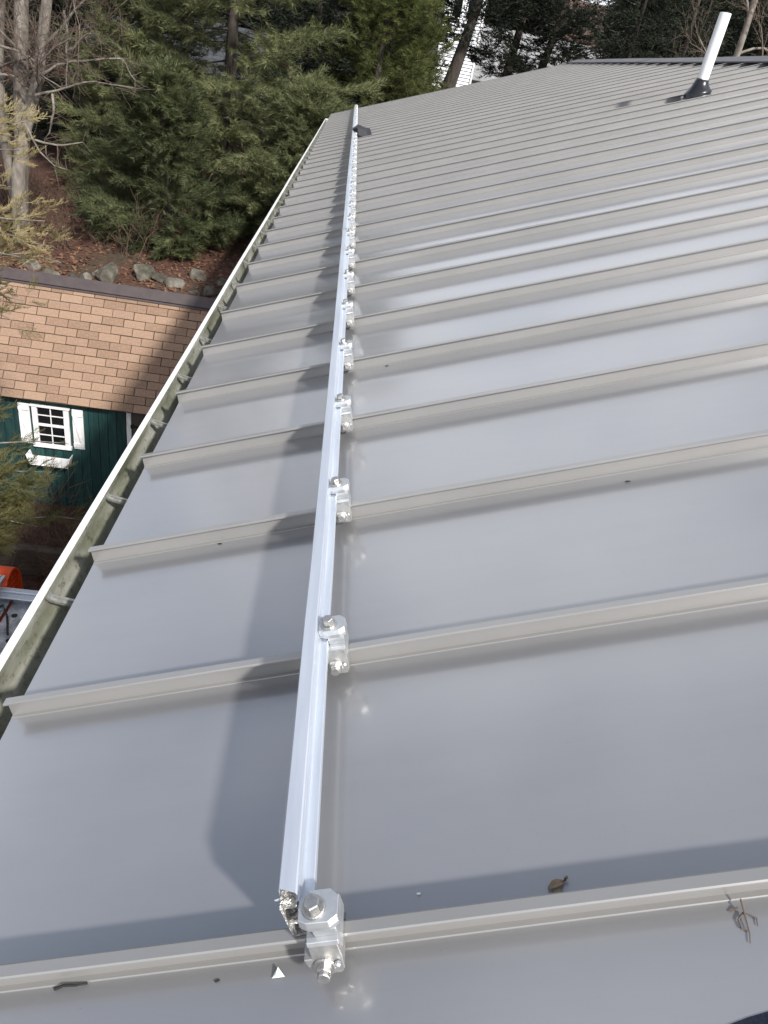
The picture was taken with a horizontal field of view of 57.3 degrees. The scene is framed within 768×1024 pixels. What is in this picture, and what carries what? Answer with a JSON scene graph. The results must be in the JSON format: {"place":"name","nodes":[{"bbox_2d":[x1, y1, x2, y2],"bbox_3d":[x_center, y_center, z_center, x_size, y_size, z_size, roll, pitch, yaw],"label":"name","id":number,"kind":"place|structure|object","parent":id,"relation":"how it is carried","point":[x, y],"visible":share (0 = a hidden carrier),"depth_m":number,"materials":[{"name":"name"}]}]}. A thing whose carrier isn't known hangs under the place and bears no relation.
{"place":"outdoors","nodes":[
{"label":"outdoors","id":0,"kind":"place"},
{"bbox_2d":[0,604,8,634],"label":"rope","id":1,"kind":"object","parent":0,"point":[7,625],"visible":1,"depth_m":7.96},
{"bbox_2d":[0,0,697,590],"bbox_3d":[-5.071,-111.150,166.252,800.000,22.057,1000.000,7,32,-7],"label":"ground","id":2,"kind":"structure","parent":0,"point":[38,160],"depth_m":15.46,"materials":[{"name":"brown soil"}]},
{"bbox_2d":[0,565,22,621],"bbox_3d":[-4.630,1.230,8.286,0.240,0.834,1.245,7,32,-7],"label":"bucket","id":3,"kind":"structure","parent":2,"relation":"on","point":[10,577],"depth_m":8.52,"materials":[{"name":"plastic"}]},
{"bbox_2d":[0,587,38,653],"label":"utility trailer","id":4,"kind":"object","parent":2,"relation":"on","point":[22,600],"visible":0.2,"depth_m":8.20,"materials":[{"name":"metal"}]},
{"bbox_2d":[22,257,40,269],"bbox_3d":[-6.924,-4.871,13.861,0.398,0.316,0.309,21,33,15],"label":"boulder","id":5,"kind":"object","parent":2,"relation":"on","point":[32,266],"visible":0.59,"depth_m":13.75,"materials":[{"name":"grey stone"}]},
{"bbox_2d":[0,542,63,576],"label":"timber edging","id":6,"kind":"object","parent":2,"relation":"on","point":[22,551],"depth_m":9.43,"materials":[{"name":"brown wood"}]},
{"bbox_2d":[0,93,85,554],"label":"juniper tree","id":7,"kind":"object","parent":2,"relation":"on","point":[11,498],"visible":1,"depth_m":6.59,"materials":[{"name":"green-yellow needle foliage"},{"name":"bark"}]},
{"bbox_2d":[41,268,59,274],"bbox_3d":[-6.461,-4.559,13.679,0.336,0.313,0.293,18,32,10],"label":"boulder","id":8,"kind":"object","parent":2,"relation":"on","point":[47,270],"visible":0.35,"depth_m":13.62,"materials":[{"name":"grey stone"}]},
{"bbox_2d":[69,272,78,277],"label":"boulder","id":9,"kind":"object","parent":2,"relation":"on","point":[72,274],"visible":0.28,"depth_m":13.65,"materials":[{"name":"grey stone"}]},
{"bbox_2d":[0,0,154,245],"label":"bare tree","id":10,"kind":"object","parent":2,"relation":"on","point":[27,94],"visible":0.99,"depth_m":12.96,"materials":[{"name":"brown plant"}]},
{"bbox_2d":[79,272,91,279],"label":"boulder","id":11,"kind":"object","parent":2,"relation":"on","point":[86,275],"visible":0.56,"depth_m":13.89,"materials":[{"name":"grey stone"}]},
{"bbox_2d":[4,0,179,172],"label":"pine tree","id":12,"kind":"object","parent":2,"relation":"on","point":[42,124],"visible":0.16,"depth_m":19.11,"materials":[{"name":"green plant"}]},
{"bbox_2d":[95,262,117,282],"bbox_3d":[-5.555,-4.723,14.134,0.404,0.530,0.473,18,32,10],"label":"boulder","id":13,"kind":"object","parent":2,"relation":"on","point":[108,273],"visible":0.69,"depth_m":13.97,"materials":[{"name":"grey stone"}]},
{"bbox_2d":[0,266,215,508],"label":"garden shed","id":14,"kind":"structure","parent":2,"relation":"on","point":[86,376],"depth_m":10.14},
{"bbox_2d":[29,403,72,450],"bbox_3d":[-4.861,-1.241,10.285,0.547,0.676,0.065,7,32,-7],"label":"window","id":15,"kind":"structure","parent":14,"relation":"in","point":[55,421],"depth_m":10.28,"materials":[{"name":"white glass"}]},
{"bbox_2d":[130,413,145,437],"bbox_3d":[-3.516,-0.698,10.727,0.643,1.775,0.037,7,32,-7],"label":"door","id":16,"kind":"structure","parent":14,"relation":"in","point":[137,419],"depth_m":10.32,"materials":[{"name":"black metal"}]},
{"bbox_2d":[45,0,196,211],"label":"pine tree","id":17,"kind":"object","parent":2,"relation":"on","point":[94,119],"visible":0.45,"depth_m":16.71,"materials":[{"name":"green plant"}]},
{"bbox_2d":[0,157,266,298],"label":"leaf litter","id":18,"kind":"object","parent":2,"relation":"on","point":[125,273],"visible":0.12,"depth_m":15.11,"materials":[{"name":"plant"}]},
{"bbox_2d":[133,264,154,280],"bbox_3d":[-4.944,-4.880,14.472,0.469,0.424,0.456,30,36,28],"label":"boulder","id":19,"kind":"object","parent":2,"relation":"on","point":[143,272],"visible":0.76,"depth_m":14.32,"materials":[{"name":"grey stone"}]},
{"bbox_2d":[60,0,240,136],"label":"pine tree","id":20,"kind":"object","parent":2,"relation":"on","point":[212,34],"visible":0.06,"depth_m":21.28,"materials":[{"name":"green plant"}]},
{"bbox_2d":[65,45,251,262],"bbox_3d":[-4.829,-7.603,15.303,4.125,4.315,3.624,7,32,-7],"label":"pine tree","id":21,"kind":"object","parent":2,"relation":"on","point":[180,131],"visible":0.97,"depth_m":15.05,"materials":[{"name":"green plant"}]},
{"bbox_2d":[151,272,166,282],"bbox_3d":[-4.587,-4.783,14.408,0.355,0.185,0.298,22,33,17],"label":"boulder","id":22,"kind":"object","parent":2,"relation":"on","point":[158,277],"visible":0.78,"depth_m":14.32,"materials":[{"name":"grey stone"}]},
{"bbox_2d":[68,13,267,99],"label":"dark roofed house","id":23,"kind":"structure","parent":2,"relation":"on","point":[216,57],"depth_m":27.51,"materials":[{"name":"grey"}]},
{"bbox_2d":[164,277,184,287],"bbox_3d":[-4.278,-4.623,14.306,0.390,0.260,0.295,20,33,14],"label":"boulder","id":24,"kind":"object","parent":2,"relation":"on","point":[174,282],"visible":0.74,"depth_m":14.23,"materials":[{"name":"grey stone"}]},
{"bbox_2d":[188,290,199,294],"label":"boulder","id":25,"kind":"object","parent":2,"relation":"on","point":[194,292],"visible":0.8,"depth_m":14.17,"materials":[{"name":"grey stone"}]},
{"bbox_2d":[189,268,206,280],"bbox_3d":[-3.921,-4.979,14.843,0.394,0.283,0.255,7,32,-7],"label":"boulder","id":26,"kind":"object","parent":2,"relation":"on","point":[194,273],"visible":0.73,"depth_m":14.72,"materials":[{"name":"grey stone"}]},
{"bbox_2d":[203,285,217,296],"bbox_3d":[-3.533,-4.442,14.303,0.268,0.312,0.245,25,34,21],"label":"boulder","id":27,"kind":"object","parent":2,"relation":"on","point":[210,291],"visible":0.78,"depth_m":14.21,"materials":[{"name":"grey stone"}]},
{"bbox_2d":[0,77,422,587],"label":"undergrowth","id":28,"kind":"object","parent":2,"relation":"on","point":[160,226],"visible":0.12,"depth_m":15.03,"materials":[{"name":"green plant"}]},
{"bbox_2d":[216,278,226,285],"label":"boulder","id":29,"kind":"object","parent":2,"relation":"on","point":[221,281],"visible":0.6,"depth_m":14.77,"materials":[{"name":"grey stone"}]},
{"bbox_2d":[61,0,389,210],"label":"pine tree","id":30,"kind":"object","parent":2,"relation":"on","point":[229,108],"visible":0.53,"depth_m":16.57,"materials":[{"name":"green plant"}]},
{"bbox_2d":[225,63,349,248],"bbox_3d":[-2.077,-8.232,16.764,3.546,4.430,4.051,0,33,-17],"label":"pine tree","id":31,"kind":"object","parent":2,"relation":"on","point":[315,101],"visible":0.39,"depth_m":16.03,"materials":[{"name":"green plant"}]},
{"bbox_2d":[210,0,402,152],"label":"pine tree","id":32,"kind":"object","parent":2,"relation":"on","point":[313,64],"visible":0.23,"depth_m":21.48,"materials":[{"name":"green plant"}]},
{"bbox_2d":[296,0,454,126],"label":"pine tree","id":33,"kind":"object","parent":2,"relation":"on","point":[407,19],"visible":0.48,"depth_m":20.28,"materials":[{"name":"green plant"}]},
{"bbox_2d":[0,56,767,1023],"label":"house","id":34,"kind":"structure","parent":2,"relation":"on","point":[556,334],"depth_m":1.16,"materials":[{"name":"paint"}]},
{"bbox_2d":[53,982,87,990],"bbox_3d":[-0.332,0.503,0.746,0.035,0.016,0.005,7,32,-7],"label":"twig","id":35,"kind":"object","parent":34,"relation":"on","point":[68,985],"visible":1,"depth_m":0.74,"materials":[{"name":"brown wood"}]},
{"bbox_2d":[272,968,284,977],"bbox_3d":[-0.108,0.471,0.719,0.013,0.007,0.008,7,32,-7],"label":"white chip","id":36,"kind":"object","parent":34,"relation":"on","point":[278,973],"visible":1,"depth_m":0.72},
{"bbox_2d":[274,230,349,936],"bbox_3d":[-0.138,-0.474,2.070,0.045,0.063,3.268,7,32,-7],"label":"mounting rail","id":37,"kind":"object","parent":34,"relation":"attached to","point":[298,873],"visible":0.87,"depth_m":0.93,"materials":[{"name":"metal"}]},
{"bbox_2d":[318,615,349,675],"bbox_3d":[-0.072,0.193,1.036,0.046,0.094,0.070,-10,32,4],"label":"seam clamp","id":38,"kind":"object","parent":37,"relation":"attached to","point":[333,630],"visible":0.89,"depth_m":1.02,"materials":[{"name":"metal"}]},
{"bbox_2d":[329,476,351,522],"bbox_3d":[-0.085,-0.025,1.378,0.046,0.094,0.070,-10,32,4],"label":"seam clamp","id":39,"kind":"object","parent":37,"relation":"attached to","point":[339,487],"visible":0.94,"depth_m":1.36,"materials":[{"name":"metal"}]},
{"bbox_2d":[335,393,352,431],"bbox_3d":[-0.097,-0.243,1.721,0.046,0.094,0.070,-10,33,3],"label":"seam clamp","id":40,"kind":"object","parent":37,"relation":"attached to","point":[343,402],"visible":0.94,"depth_m":1.71,"materials":[{"name":"metal"}]},
{"bbox_2d":[339,338,353,370],"bbox_3d":[-0.109,-0.462,2.063,0.046,0.094,0.070,-10,32,4],"label":"seam clamp","id":41,"kind":"object","parent":37,"relation":"attached to","point":[345,345],"visible":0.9,"depth_m":2.05,"materials":[{"name":"metal"}]},
{"bbox_2d":[342,299,354,326],"bbox_3d":[-0.122,-0.680,2.406,0.046,0.094,0.070,-10,32,4],"label":"seam clamp","id":42,"kind":"object","parent":37,"relation":"attached to","point":[347,305],"visible":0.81,"depth_m":2.39,"materials":[{"name":"metal"}]},
{"bbox_2d":[344,269,354,294],"bbox_3d":[-0.134,-0.899,2.748,0.046,0.094,0.070,-10,32,4],"label":"seam clamp","id":43,"kind":"object","parent":37,"relation":"attached to","point":[348,275],"visible":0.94,"depth_m":2.73,"materials":[{"name":"metal"}]},
{"bbox_2d":[345,246,355,268],"bbox_3d":[-0.146,-1.117,3.091,0.046,0.094,0.070,-10,32,4],"label":"seam clamp","id":44,"kind":"object","parent":37,"relation":"attached to","point":[350,252],"visible":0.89,"depth_m":3.08,"materials":[{"name":"metal"}]},
{"bbox_2d":[347,228,355,247],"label":"seam clamp","id":45,"kind":"object","parent":37,"relation":"attached to","point":[351,233],"visible":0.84,"depth_m":3.42,"materials":[{"name":"metal"}]},
{"bbox_2d":[298,888,346,983],"bbox_3d":[-0.060,0.412,0.693,0.046,0.094,0.070,-10,32,4],"label":"seam clamp","id":46,"kind":"object","parent":34,"relation":"attached to","point":[322,914],"visible":0.98,"depth_m":0.68,"materials":[{"name":"metal"}]},
{"bbox_2d":[342,165,352,230],"bbox_3d":[-0.227,-2.048,4.535,0.043,0.067,2.617,7,32,-7],"label":"mounting rail","id":47,"kind":"object","parent":34,"relation":"attached to","point":[347,211],"visible":0.72,"depth_m":4.13,"materials":[{"name":"metal"}]},
{"bbox_2d":[348,213,355,230],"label":"seam clamp","id":48,"kind":"object","parent":47,"relation":"attached to","point":[351,217],"visible":0.76,"depth_m":3.76,"materials":[{"name":"metal"}]},
{"bbox_2d":[349,200,355,216],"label":"seam clamp","id":49,"kind":"object","parent":47,"relation":"attached to","point":[352,204],"visible":0.62,"depth_m":4.10,"materials":[{"name":"metal"}]},
{"bbox_2d":[350,190,356,203],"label":"seam clamp","id":50,"kind":"object","parent":47,"relation":"attached to","point":[352,193],"visible":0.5,"depth_m":4.45,"materials":[{"name":"metal"}]},
{"bbox_2d":[350,181,356,194],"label":"seam clamp","id":51,"kind":"object","parent":47,"relation":"attached to","point":[352,184],"visible":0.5,"depth_m":4.79,"materials":[{"name":"metal"}]},
{"bbox_2d":[351,173,356,185],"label":"seam clamp","id":52,"kind":"object","parent":47,"relation":"attached to","point":[353,175],"visible":0.52,"depth_m":5.13,"materials":[{"name":"metal"}]},
{"bbox_2d":[351,166,356,178],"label":"seam clamp","id":53,"kind":"object","parent":47,"relation":"attached to","point":[353,168],"visible":0.56,"depth_m":5.47,"materials":[{"name":"metal"}]},
{"bbox_2d":[349,130,354,166],"bbox_3d":[-0.319,-3.680,7.096,0.045,0.066,3.491,7,32,-7],"label":"mounting rail","id":54,"kind":"object","parent":34,"relation":"attached to","point":[351,153],"visible":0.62,"depth_m":6.56,"materials":[{"name":"metal"}]},
{"bbox_2d":[352,105,355,129],"bbox_3d":[-0.466,-6.301,11.206,0.045,0.067,6.295,7,32,-7],"label":"mounting rail","id":55,"kind":"object","parent":34,"relation":"attached to","point":[354,117],"visible":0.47,"depth_m":10.52,"materials":[{"name":"metal"}]},
{"bbox_2d":[353,124,371,136],"bbox_3d":[-0.263,-4.643,8.567,0.240,0.088,0.539,7,32,-7],"label":"tool pouch","id":56,"kind":"object","parent":34,"relation":"on","point":[359,130],"visible":0.89,"depth_m":8.39,"materials":[{"name":"black fabric"}]},
{"bbox_2d":[548,876,567,893],"bbox_3d":[0.179,0.395,0.737,0.014,0.015,0.034,27,35,24],"label":"dead leaf","id":57,"kind":"object","parent":34,"relation":"on","point":[554,883],"visible":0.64,"depth_m":0.74,"materials":[{"name":"brown plant"}]},
{"bbox_2d":[679,12,730,100],"bbox_3d":[2.641,-3.668,5.713,0.244,0.636,0.244,7,32,-7],"label":"vent pipe","id":58,"kind":"object","parent":34,"relation":"on","point":[700,87],"visible":0.94,"depth_m":5.69,"materials":[{"name":"white plastic"}]},
{"bbox_2d":[730,899,757,942],"bbox_3d":[0.352,0.394,0.680,0.019,0.013,0.036,1,33,-16],"label":"dry stalk","id":59,"kind":"object","parent":34,"relation":"on","point":[740,916],"visible":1,"depth_m":0.68,"materials":[{"name":"plant"}]},
{"bbox_2d":[732,1012,767,1023],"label":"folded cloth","id":60,"kind":"object","parent":34,"relation":"on","point":[761,1018],"visible":1,"depth_m":0.61,"materials":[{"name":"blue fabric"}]},
{"bbox_2d":[5,0,767,104],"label":"woodland","id":61,"kind":"object","parent":2,"relation":"on","point":[607,32],"visible":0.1,"depth_m":31.38,"materials":[{"name":"green plant"}]},
{"bbox_2d":[330,0,461,105],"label":"pine tree","id":62,"kind":"object","parent":2,"relation":"on","point":[437,59],"visible":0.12,"depth_m":22.65,"materials":[{"name":"green plant"}]},
{"bbox_2d":[427,0,532,89],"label":"dark pine tree","id":63,"kind":"object","parent":2,"relation":"on","point":[475,14],"visible":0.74,"depth_m":23.81,"materials":[{"name":"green plant"}]},
{"bbox_2d":[429,0,601,90],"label":"white house","id":64,"kind":"structure","parent":2,"relation":"on","point":[469,72],"depth_m":37.63,"materials":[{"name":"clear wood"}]},
{"bbox_2d":[451,0,464,18],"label":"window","id":65,"kind":"structure","parent":64,"relation":"in","point":[461,7],"depth_m":35.92,"materials":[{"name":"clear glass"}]},
{"bbox_2d":[465,0,474,19],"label":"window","id":66,"kind":"structure","parent":64,"relation":"in","point":[471,2],"depth_m":35.85,"materials":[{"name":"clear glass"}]},
{"bbox_2d":[458,0,576,78],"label":"dark pine tree","id":67,"kind":"object","parent":2,"relation":"on","point":[490,69],"visible":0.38,"depth_m":25.36,"materials":[{"name":"green plant"}]},
{"bbox_2d":[478,0,623,77],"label":"dark pine tree","id":68,"kind":"object","parent":2,"relation":"on","point":[566,52],"visible":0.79,"depth_m":24.06,"materials":[{"name":"green plant"}]},
{"bbox_2d":[574,0,685,58],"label":"spruce tree","id":69,"kind":"object","parent":2,"relation":"on","point":[633,39],"visible":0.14,"depth_m":21.77,"materials":[{"name":"green plant"}]},
{"bbox_2d":[636,0,736,57],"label":"spruce tree","id":70,"kind":"object","parent":2,"relation":"on","point":[701,35],"visible":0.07,"depth_m":23.42,"materials":[{"name":"green plant"}]},
{"bbox_2d":[665,0,767,57],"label":"bare tree","id":71,"kind":"object","parent":2,"relation":"on","point":[742,39],"visible":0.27,"depth_m":18.52,"materials":[{"name":"brown plant"}]},
{"bbox_2d":[689,0,767,56],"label":"dark pine tree","id":72,"kind":"object","parent":2,"relation":"on","point":[750,35],"visible":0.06,"depth_m":24.25,"materials":[{"name":"green plant"}]},
{"bbox_2d":[700,0,767,55],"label":"bare tree","id":73,"kind":"object","parent":2,"relation":"on","point":[761,36],"visible":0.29,"depth_m":18.23,"materials":[{"name":"brown plant"}]}
]}

